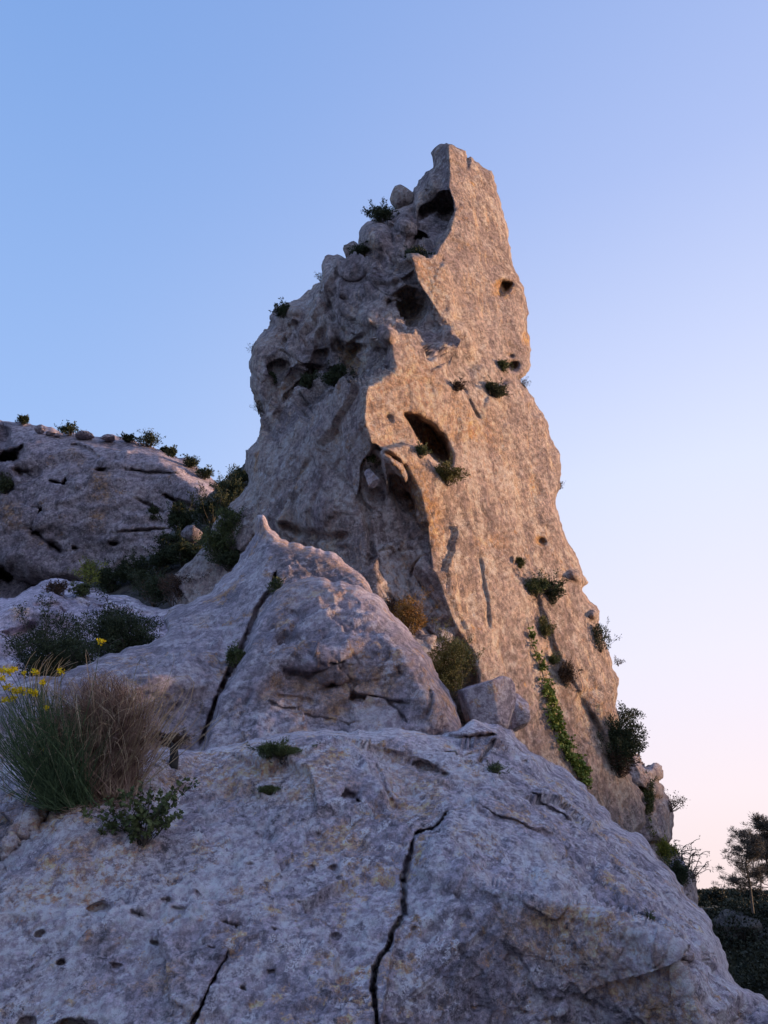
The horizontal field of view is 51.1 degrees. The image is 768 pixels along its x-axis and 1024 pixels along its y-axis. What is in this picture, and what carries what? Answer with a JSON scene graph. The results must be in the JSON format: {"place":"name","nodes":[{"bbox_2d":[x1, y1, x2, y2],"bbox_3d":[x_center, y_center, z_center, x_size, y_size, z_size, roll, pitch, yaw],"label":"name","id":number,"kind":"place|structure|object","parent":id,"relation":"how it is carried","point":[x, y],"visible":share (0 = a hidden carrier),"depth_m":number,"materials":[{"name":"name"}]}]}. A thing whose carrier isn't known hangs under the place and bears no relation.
{"place":"outdoors","nodes":[
{"label":"outdoors","id":0,"kind":"place"},
{"bbox_2d":[89,463,248,608],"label":"gully slope","id":1,"kind":"structure","parent":0,"point":[124,589],"depth_m":20.00,"materials":[{"name":"stone"}]},
{"bbox_2d":[83,558,125,592],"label":"shrub","id":2,"kind":"object","parent":1,"relation":"on","point":[109,579],"visible":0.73,"depth_m":20.00,"materials":[{"name":"green plant"}]},
{"bbox_2d":[107,546,159,584],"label":"shrub","id":3,"kind":"object","parent":1,"relation":"on","point":[137,565],"visible":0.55,"depth_m":19.85,"materials":[{"name":"green plant"}]},
{"bbox_2d":[118,563,169,594],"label":"shrub","id":4,"kind":"object","parent":1,"relation":"on","point":[143,573],"visible":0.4,"depth_m":18.64,"materials":[{"name":"green plant"}]},
{"bbox_2d":[139,542,178,574],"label":"shrub","id":5,"kind":"object","parent":1,"relation":"on","point":[161,562],"visible":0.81,"depth_m":19.99,"materials":[{"name":"green plant"}]},
{"bbox_2d":[149,528,191,551],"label":"shrub","id":6,"kind":"object","parent":1,"relation":"on","point":[163,545],"visible":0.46,"depth_m":21.26,"materials":[{"name":"green plant"}]},
{"bbox_2d":[157,491,199,535],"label":"shrub","id":7,"kind":"object","parent":1,"relation":"on","point":[184,518],"visible":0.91,"depth_m":23.45,"materials":[{"name":"green plant"}]},
{"bbox_2d":[162,523,201,567],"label":"shrub","id":8,"kind":"object","parent":1,"relation":"on","point":[182,552],"visible":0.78,"depth_m":19.79,"materials":[{"name":"green plant"}]},
{"bbox_2d":[181,525,202,542],"bbox_3d":[-4.776,0.533,19.990,0.531,0.454,0.464,0,-25,0],"label":"boulder","id":9,"kind":"object","parent":1,"relation":"on","point":[188,531],"visible":0.79,"depth_m":19.82,"materials":[{"name":"stone"}]},
{"bbox_2d":[186,481,241,532],"bbox_3d":[-4.781,-0.057,22.205,1.493,1.703,1.352,15,-29,-28],"label":"shrub","id":10,"kind":"object","parent":1,"relation":"on","point":[208,507],"visible":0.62,"depth_m":22.23,"materials":[{"name":"green plant"}]},
{"bbox_2d":[209,470,232,498],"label":"shrub","id":11,"kind":"object","parent":1,"relation":"on","point":[220,482],"visible":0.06,"depth_m":26.03,"materials":[{"name":"green plant"}]},
{"bbox_2d":[212,470,246,502],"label":"shrub","id":12,"kind":"object","parent":1,"relation":"on","point":[231,486],"visible":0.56,"depth_m":24.13,"materials":[{"name":"green plant"}]},
{"bbox_2d":[218,463,248,487],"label":"shrub","id":13,"kind":"object","parent":1,"relation":"on","point":[243,474],"visible":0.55,"depth_m":27.66,"materials":[{"name":"green plant"}]},
{"bbox_2d":[0,0,767,889],"label":"sky","id":14,"kind":"structure","parent":0,"point":[172,171],"materials":[{"name":"blue"}]},
{"bbox_2d":[699,905,767,997],"bbox_3d":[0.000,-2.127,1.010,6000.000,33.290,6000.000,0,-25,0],"label":"ground","id":15,"kind":"structure","parent":0,"point":[738,948],"depth_m":64.40,"materials":[{"name":"soil"}]},
{"bbox_2d":[0,578,170,686],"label":"rock outcrop","id":16,"kind":"object","parent":15,"relation":"on","point":[67,602],"visible":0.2,"depth_m":14.15,"materials":[{"name":"stone"}]},
{"bbox_2d":[41,578,71,595],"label":"shrub","id":17,"kind":"object","parent":16,"relation":"on","point":[60,587],"visible":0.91,"depth_m":14.85,"materials":[{"name":"green plant"}]},
{"bbox_2d":[67,579,92,597],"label":"shrub","id":18,"kind":"object","parent":16,"relation":"on","point":[81,589],"visible":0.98,"depth_m":15.12,"materials":[{"name":"green plant"}]},
{"bbox_2d":[66,556,107,585],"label":"shrub","id":19,"kind":"object","parent":16,"relation":"on","point":[91,573],"visible":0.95,"depth_m":16.25,"materials":[{"name":"green plant"}]},
{"bbox_2d":[129,571,169,606],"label":"shrub","id":20,"kind":"object","parent":16,"relation":"on","point":[155,594],"visible":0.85,"depth_m":15.81,"materials":[{"name":"green plant"}]},
{"bbox_2d":[141,567,209,606],"bbox_3d":[-3.753,1.441,15.498,1.604,0.999,1.300,0,-25,0],"label":"shrub","id":21,"kind":"object","parent":16,"relation":"on","point":[172,582],"visible":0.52,"depth_m":15.19,"materials":[{"name":"green plant"}]},
{"bbox_2d":[0,420,217,597],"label":"cliff","id":22,"kind":"structure","parent":15,"relation":"on","point":[70,501],"depth_m":46.75,"materials":[{"name":"stone"}]},
{"bbox_2d":[0,472,16,493],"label":"shrub","id":23,"kind":"object","parent":22,"relation":"on","point":[6,483],"visible":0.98,"depth_m":47.93,"materials":[{"name":"green plant"}]},
{"bbox_2d":[15,414,29,424],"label":"shrub","id":24,"kind":"object","parent":22,"relation":"on","point":[23,420],"visible":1,"depth_m":53.28,"materials":[{"name":"green plant"}]},
{"bbox_2d":[34,424,45,433],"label":"boulder","id":25,"kind":"object","parent":22,"relation":"on","point":[39,429],"visible":1,"depth_m":51.33,"materials":[{"name":"stone"}]},
{"bbox_2d":[45,430,55,435],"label":"boulder","id":26,"kind":"object","parent":22,"relation":"on","point":[50,433],"visible":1,"depth_m":51.39,"materials":[{"name":"stone"}]},
{"bbox_2d":[54,420,81,435],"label":"shrub","id":27,"kind":"object","parent":22,"relation":"on","point":[69,429],"visible":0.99,"depth_m":51.92,"materials":[{"name":"green plant"}]},
{"bbox_2d":[75,430,94,439],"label":"boulder","id":28,"kind":"object","parent":22,"relation":"on","point":[83,435],"visible":0.97,"depth_m":51.21,"materials":[{"name":"stone"}]},
{"bbox_2d":[100,434,114,441],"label":"boulder","id":29,"kind":"object","parent":22,"relation":"on","point":[108,437],"visible":1,"depth_m":51.22,"materials":[{"name":"stone"}]},
{"bbox_2d":[116,431,139,442],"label":"shrub","id":30,"kind":"object","parent":22,"relation":"on","point":[129,438],"visible":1,"depth_m":51.61,"materials":[{"name":"green plant"}]},
{"bbox_2d":[132,428,165,448],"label":"shrub","id":31,"kind":"object","parent":22,"relation":"on","point":[149,438],"visible":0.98,"depth_m":51.67,"materials":[{"name":"green plant"}]},
{"bbox_2d":[146,502,158,519],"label":"shrub","id":32,"kind":"object","parent":22,"relation":"on","point":[153,510],"visible":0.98,"depth_m":45.97,"materials":[{"name":"green plant"}]},
{"bbox_2d":[161,444,184,457],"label":"shrub","id":33,"kind":"object","parent":22,"relation":"on","point":[171,451],"visible":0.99,"depth_m":51.51,"materials":[{"name":"green plant"}]},
{"bbox_2d":[183,454,200,468],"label":"shrub","id":34,"kind":"object","parent":22,"relation":"on","point":[189,462],"visible":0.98,"depth_m":49.30,"materials":[{"name":"green plant"}]},
{"bbox_2d":[195,464,214,478],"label":"shrub","id":35,"kind":"object","parent":22,"relation":"on","point":[205,473],"visible":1,"depth_m":48.35,"materials":[{"name":"green plant"}]},
{"bbox_2d":[226,465,241,472],"bbox_3d":[-6.464,-1.688,36.046,1.072,0.807,0.781,17,-30,-32],"label":"tree","id":36,"kind":"object","parent":15,"relation":"on","point":[237,468],"visible":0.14,"depth_m":35.91,"materials":[{"name":"green plant"}]},
{"bbox_2d":[0,719,767,1023],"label":"bedrock","id":37,"kind":"structure","parent":15,"relation":"on","point":[390,876],"depth_m":3.74,"materials":[{"name":"stone"}]},
{"bbox_2d":[0,638,117,814],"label":"broom","id":38,"kind":"object","parent":37,"relation":"on","point":[47,788],"visible":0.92,"depth_m":4.28,"materials":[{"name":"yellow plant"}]},
{"bbox_2d":[0,650,221,835],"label":"dry grass","id":39,"kind":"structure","parent":37,"relation":"on","point":[122,770],"depth_m":4.43,"materials":[{"name":"plant"}]},
{"bbox_2d":[0,760,235,835],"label":"straw litter","id":40,"kind":"object","parent":37,"relation":"on","point":[98,800],"visible":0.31,"depth_m":4.38,"materials":[{"name":"beige plant"}]},
{"bbox_2d":[79,777,200,847],"bbox_3d":[-1.251,1.568,4.138,0.657,0.358,0.357,-5,-26,11],"label":"leafy shrub","id":41,"kind":"object","parent":37,"relation":"on","point":[134,830],"visible":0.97,"depth_m":4.11,"materials":[{"name":"green plant"}]},
{"bbox_2d":[149,735,178,768],"bbox_3d":[-1.420,1.489,4.978,0.304,0.205,0.067,0,-25,0],"label":"dead stump","id":42,"kind":"object","parent":37,"relation":"on","point":[173,764],"visible":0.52,"depth_m":4.95,"materials":[{"name":"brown wood"}]},
{"bbox_2d":[0,515,372,760],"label":"rock ridge","id":43,"kind":"object","parent":37,"relation":"on","point":[201,635],"visible":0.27,"depth_m":7.75,"materials":[{"name":"stone"}]},
{"bbox_2d":[0,592,122,678],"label":"shrub","id":44,"kind":"object","parent":43,"relation":"on","point":[74,648],"visible":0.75,"depth_m":7.93,"materials":[{"name":"green plant"}]},
{"bbox_2d":[49,580,169,657],"bbox_3d":[-3.015,1.327,8.885,1.410,0.971,1.242,0,-25,0],"label":"shrub","id":45,"kind":"object","parent":43,"relation":"on","point":[126,627],"visible":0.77,"depth_m":8.71,"materials":[{"name":"green plant"}]},
{"bbox_2d":[149,726,197,747],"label":"shrub","id":46,"kind":"object","parent":43,"relation":"on","point":[177,738],"visible":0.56,"depth_m":6.22,"materials":[{"name":"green plant"}]},
{"bbox_2d":[224,639,245,667],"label":"tuft","id":47,"kind":"object","parent":43,"relation":"on","point":[235,654],"visible":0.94,"depth_m":7.18,"materials":[{"name":"green plant"}]},
{"bbox_2d":[264,576,285,594],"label":"tuft","id":48,"kind":"object","parent":43,"relation":"on","point":[277,583],"visible":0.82,"depth_m":8.47,"materials":[{"name":"green plant"}]},
{"bbox_2d":[249,784,285,794],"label":"cushion plant","id":49,"kind":"object","parent":37,"relation":"on","point":[268,789],"visible":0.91,"depth_m":4.70,"materials":[{"name":"green plant"}]},
{"bbox_2d":[244,735,320,764],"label":"cushion plant","id":50,"kind":"object","parent":37,"relation":"on","point":[270,749],"visible":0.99,"depth_m":4.92,"materials":[{"name":"green plant"}]},
{"bbox_2d":[203,576,460,750],"bbox_3d":[-0.425,1.640,7.653,2.284,2.484,2.909,0,-25,0],"label":"rock dome","id":51,"kind":"object","parent":37,"relation":"on","point":[325,653],"visible":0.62,"depth_m":6.86,"materials":[{"name":"stone"}]},
{"bbox_2d":[458,676,515,728],"bbox_3d":[0.983,1.816,7.580,0.554,0.551,0.518,0,-25,0],"label":"boulder","id":52,"kind":"object","parent":37,"relation":"on","point":[492,701],"visible":0.88,"depth_m":7.42,"materials":[{"name":"stone"}]},
{"bbox_2d":[483,760,511,774],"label":"tuft","id":53,"kind":"object","parent":37,"relation":"on","point":[496,767],"visible":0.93,"depth_m":5.32,"materials":[{"name":"green plant"}]},
{"bbox_2d":[644,907,654,919],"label":"grass tuft","id":54,"kind":"object","parent":37,"relation":"on","point":[650,916],"visible":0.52,"depth_m":3.81,"materials":[{"name":"green plant"}]},
{"bbox_2d":[671,859,691,895],"bbox_3d":[2.429,3.015,6.606,0.185,0.297,0.158,0,-25,0],"label":"rock outcrop","id":55,"kind":"object","parent":37,"relation":"on","point":[687,889],"visible":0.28,"depth_m":6.55,"materials":[{"name":"stone"}]},
{"bbox_2d":[660,849,691,886],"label":"shrub","id":56,"kind":"object","parent":55,"relation":"on","point":[679,870],"visible":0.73,"depth_m":6.51,"materials":[{"name":"green plant"}]},
{"bbox_2d":[674,835,713,891],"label":"bare shrub","id":57,"kind":"object","parent":55,"relation":"on","point":[694,872],"visible":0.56,"depth_m":6.78,"materials":[{"name":"brown plant"}]},
{"bbox_2d":[169,143,645,832],"bbox_3d":[0.300,-2.055,17.565,9.504,19.285,7.829,0,-25,0],"label":"rock pinnacle","id":58,"kind":"object","parent":15,"relation":"on","point":[411,337],"visible":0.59,"depth_m":15.03,"materials":[{"name":"stone"}]},
{"bbox_2d":[184,519,243,563],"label":"shrub","id":59,"kind":"object","parent":58,"relation":"on","point":[214,539],"visible":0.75,"depth_m":15.03,"materials":[{"name":"green plant"}]},
{"bbox_2d":[204,535,241,571],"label":"shrub","id":60,"kind":"object","parent":58,"relation":"on","point":[231,557],"visible":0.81,"depth_m":14.85,"materials":[{"name":"green plant"}]},
{"bbox_2d":[212,505,246,532],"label":"shrub","id":61,"kind":"object","parent":58,"relation":"on","point":[227,515],"visible":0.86,"depth_m":15.09,"materials":[{"name":"green plant"}]},
{"bbox_2d":[249,400,262,414],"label":"tuft","id":62,"kind":"object","parent":58,"relation":"attached to","point":[257,406],"visible":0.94,"depth_m":18.23,"materials":[{"name":"green plant"}]},
{"bbox_2d":[259,371,276,384],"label":"shrub","id":63,"kind":"object","parent":58,"relation":"on","point":[271,373],"visible":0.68,"depth_m":18.30,"materials":[{"name":"green plant"}]},
{"bbox_2d":[268,297,289,317],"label":"shrub","id":64,"kind":"object","parent":58,"relation":"on","point":[282,309],"visible":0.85,"depth_m":19.04,"materials":[{"name":"green plant"}]},
{"bbox_2d":[299,370,321,389],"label":"shrub","id":65,"kind":"object","parent":58,"relation":"on","point":[306,379],"visible":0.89,"depth_m":17.18,"materials":[{"name":"green plant"}]},
{"bbox_2d":[313,356,357,386],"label":"shrub","id":66,"kind":"object","parent":58,"relation":"on","point":[334,375],"visible":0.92,"depth_m":16.26,"materials":[{"name":"green plant"}]},
{"bbox_2d":[343,241,358,257],"bbox_3d":[-0.847,-6.704,20.617,0.414,0.505,0.387,0,-25,0],"label":"boulder","id":67,"kind":"object","parent":58,"relation":"on","point":[346,251],"visible":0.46,"depth_m":20.46,"materials":[{"name":"stone"}]},
{"bbox_2d":[344,240,369,256],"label":"shrub","id":68,"kind":"object","parent":58,"relation":"on","point":[362,249],"visible":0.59,"depth_m":18.64,"materials":[{"name":"green plant"}]},
{"bbox_2d":[363,454,380,466],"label":"shrub","id":69,"kind":"object","parent":58,"relation":"on","point":[371,457],"visible":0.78,"depth_m":13.46,"materials":[{"name":"green plant"}]},
{"bbox_2d":[364,468,380,488],"bbox_3d":[-0.189,-0.548,13.280,0.281,0.358,0.220,0,-25,0],"label":"boulder","id":70,"kind":"object","parent":58,"relation":"on","point":[373,480],"visible":1,"depth_m":13.19,"materials":[{"name":"stone"}]},
{"bbox_2d":[361,197,400,222],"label":"shrub","id":71,"kind":"object","parent":58,"relation":"on","point":[381,214],"visible":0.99,"depth_m":20.11,"materials":[{"name":"green plant"}]},
{"bbox_2d":[385,597,400,614],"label":"shrub","id":72,"kind":"object","parent":58,"relation":"on","point":[390,606],"visible":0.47,"depth_m":12.33,"materials":[{"name":"green plant"}]},
{"bbox_2d":[390,184,413,208],"bbox_3d":[0.504,-8.431,21.615,0.704,0.771,0.706,0,-25,0],"label":"boulder","id":73,"kind":"object","parent":58,"relation":"on","point":[401,196],"visible":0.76,"depth_m":21.32,"materials":[{"name":"stone"}]},
{"bbox_2d":[387,586,442,635],"bbox_3d":[0.444,1.558,12.346,0.952,0.812,0.732,0,-25,0],"label":"shrub","id":74,"kind":"object","parent":58,"relation":"on","point":[407,619],"visible":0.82,"depth_m":12.17,"materials":[{"name":"orange plant"}]},
{"bbox_2d":[404,245,435,258],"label":"shrub","id":75,"kind":"object","parent":58,"relation":"on","point":[414,249],"visible":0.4,"depth_m":17.68,"materials":[{"name":"green plant"}]},
{"bbox_2d":[414,441,432,458],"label":"shrub","id":76,"kind":"object","parent":58,"relation":"on","point":[421,449],"visible":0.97,"depth_m":13.48,"materials":[{"name":"green plant"}]},
{"bbox_2d":[434,451,469,485],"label":"shrub","id":77,"kind":"object","parent":58,"relation":"on","point":[446,473],"visible":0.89,"depth_m":13.71,"materials":[{"name":"green plant"}]},
{"bbox_2d":[449,378,466,390],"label":"shrub","id":78,"kind":"object","parent":58,"relation":"on","point":[458,386],"visible":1,"depth_m":15.24,"materials":[{"name":"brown plant"}]},
{"bbox_2d":[485,374,512,398],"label":"shrub","id":79,"kind":"object","parent":58,"relation":"on","point":[496,389],"visible":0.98,"depth_m":16.57,"materials":[{"name":"green plant"}]},
{"bbox_2d":[497,359,513,372],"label":"shrub","id":80,"kind":"object","parent":58,"relation":"on","point":[503,365],"visible":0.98,"depth_m":17.48,"materials":[{"name":"green plant"}]},
{"bbox_2d":[516,557,526,568],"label":"shrub","id":81,"kind":"object","parent":58,"relation":"on","point":[520,562],"visible":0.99,"depth_m":14.62,"materials":[{"name":"green plant"}]},
{"bbox_2d":[520,376,530,387],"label":"tuft","id":82,"kind":"object","parent":58,"relation":"attached to","point":[522,383],"visible":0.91,"depth_m":18.12,"materials":[{"name":"green plant"}]},
{"bbox_2d":[524,568,559,599],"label":"shrub","id":83,"kind":"object","parent":58,"relation":"on","point":[540,584],"visible":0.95,"depth_m":14.53,"materials":[{"name":"green plant"}]},
{"bbox_2d":[538,614,557,639],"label":"shrub","id":84,"kind":"object","parent":58,"relation":"on","point":[544,627],"visible":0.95,"depth_m":14.29,"materials":[{"name":"green plant"}]},
{"bbox_2d":[538,568,569,605],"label":"shrub","id":85,"kind":"object","parent":58,"relation":"on","point":[554,594],"visible":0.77,"depth_m":14.79,"materials":[{"name":"green plant"}]},
{"bbox_2d":[546,651,562,664],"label":"shrub","id":86,"kind":"object","parent":58,"relation":"on","point":[552,659],"visible":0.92,"depth_m":14.13,"materials":[{"name":"green plant"}]},
{"bbox_2d":[527,623,592,789],"bbox_3d":[2.988,3.271,13.593,1.123,2.744,0.331,18,-31,-33],"label":"ivy","id":87,"kind":"object","parent":58,"relation":"attached to","point":[578,763],"visible":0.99,"depth_m":13.34,"materials":[{"name":"green plant"}]},
{"bbox_2d":[556,655,582,687],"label":"shrub","id":88,"kind":"object","parent":58,"relation":"on","point":[565,674],"visible":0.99,"depth_m":14.08,"materials":[{"name":"brown plant"}]},
{"bbox_2d":[590,617,621,652],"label":"shrub","id":89,"kind":"object","parent":58,"relation":"on","point":[599,637],"visible":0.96,"depth_m":15.49,"materials":[{"name":"green plant"}]},
{"bbox_2d":[614,655,624,666],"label":"tuft","id":90,"kind":"object","parent":58,"relation":"on","point":[615,660],"visible":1,"depth_m":16.30,"materials":[{"name":"green plant"}]},
{"bbox_2d":[595,700,649,770],"bbox_3d":[4.167,4.004,14.353,1.176,1.244,0.887,5,-26,-10],"label":"shrub","id":91,"kind":"object","parent":58,"relation":"on","point":[626,736],"visible":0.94,"depth_m":14.29,"materials":[{"name":"green plant"}]},
{"bbox_2d":[607,742,640,777],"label":"shrub","id":92,"kind":"object","parent":58,"relation":"on","point":[624,759],"visible":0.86,"depth_m":14.17,"materials":[{"name":"green plant"}]},
{"bbox_2d":[617,706,645,720],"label":"shrub","id":93,"kind":"object","parent":58,"relation":"on","point":[631,714],"visible":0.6,"depth_m":15.33,"materials":[{"name":"green plant"}]},
{"bbox_2d":[427,617,485,697],"bbox_3d":[0.874,1.728,9.704,0.805,0.998,0.765,-15,-29,28],"label":"shrub","id":94,"kind":"object","parent":15,"relation":"on","point":[448,663],"visible":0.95,"depth_m":9.59,"materials":[{"name":"green plant"}]},
{"bbox_2d":[508,693,530,731],"bbox_3d":[1.339,2.030,8.175,0.308,0.423,0.314,0,-25,0],"label":"boulder","id":95,"kind":"object","parent":15,"relation":"on","point":[520,718],"visible":0.6,"depth_m":8.04,"materials":[{"name":"stone"}]},
{"bbox_2d":[629,753,697,904],"bbox_3d":[6.915,8.533,20.613,1.726,4.734,4.550,-13,-29,26],"label":"rock buttress","id":96,"kind":"object","parent":15,"relation":"on","point":[662,816],"visible":0.13,"depth_m":20.39,"materials":[{"name":"stone"}]},
{"bbox_2d":[639,770,658,815],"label":"shrub","id":97,"kind":"object","parent":96,"relation":"on","point":[649,806],"visible":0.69,"depth_m":20.20,"materials":[{"name":"green plant"}]},
{"bbox_2d":[645,817,656,843],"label":"shrub","id":98,"kind":"object","parent":96,"relation":"on","point":[651,828],"visible":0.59,"depth_m":19.89,"materials":[{"name":"green plant"}]},
{"bbox_2d":[654,831,679,863],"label":"shrub","id":99,"kind":"object","parent":96,"relation":"on","point":[664,845],"visible":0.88,"depth_m":19.66,"materials":[{"name":"green plant"}]},
{"bbox_2d":[659,789,687,811],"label":"shrub","id":100,"kind":"object","parent":96,"relation":"on","point":[671,801],"visible":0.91,"depth_m":21.16,"materials":[{"name":"green plant"}]},
{"bbox_2d":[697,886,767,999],"bbox_3d":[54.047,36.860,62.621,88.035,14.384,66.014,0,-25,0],"label":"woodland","id":101,"kind":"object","parent":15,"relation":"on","point":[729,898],"visible":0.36,"depth_m":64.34,"materials":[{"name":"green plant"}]},
{"bbox_2d":[713,909,762,941],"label":"rock outcrop","id":102,"kind":"object","parent":15,"relation":"on","point":[721,918],"visible":0.56,"depth_m":65.11,"materials":[{"name":"stone"}]},
{"bbox_2d":[711,821,767,912],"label":"pine tree","id":103,"kind":"object","parent":15,"relation":"on","point":[752,847],"visible":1,"depth_m":52.59,"materials":[{"name":"green plant"}]},
{"bbox_2d":[743,811,767,895],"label":"pine tree","id":104,"kind":"object","parent":15,"relation":"on","point":[760,824],"visible":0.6,"depth_m":55.33,"materials":[{"name":"green plant"}]},
{"bbox_2d":[752,932,767,965],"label":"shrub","id":105,"kind":"object","parent":15,"relation":"on","point":[761,935],"visible":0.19,"depth_m":64.41,"materials":[{"name":"plant"}]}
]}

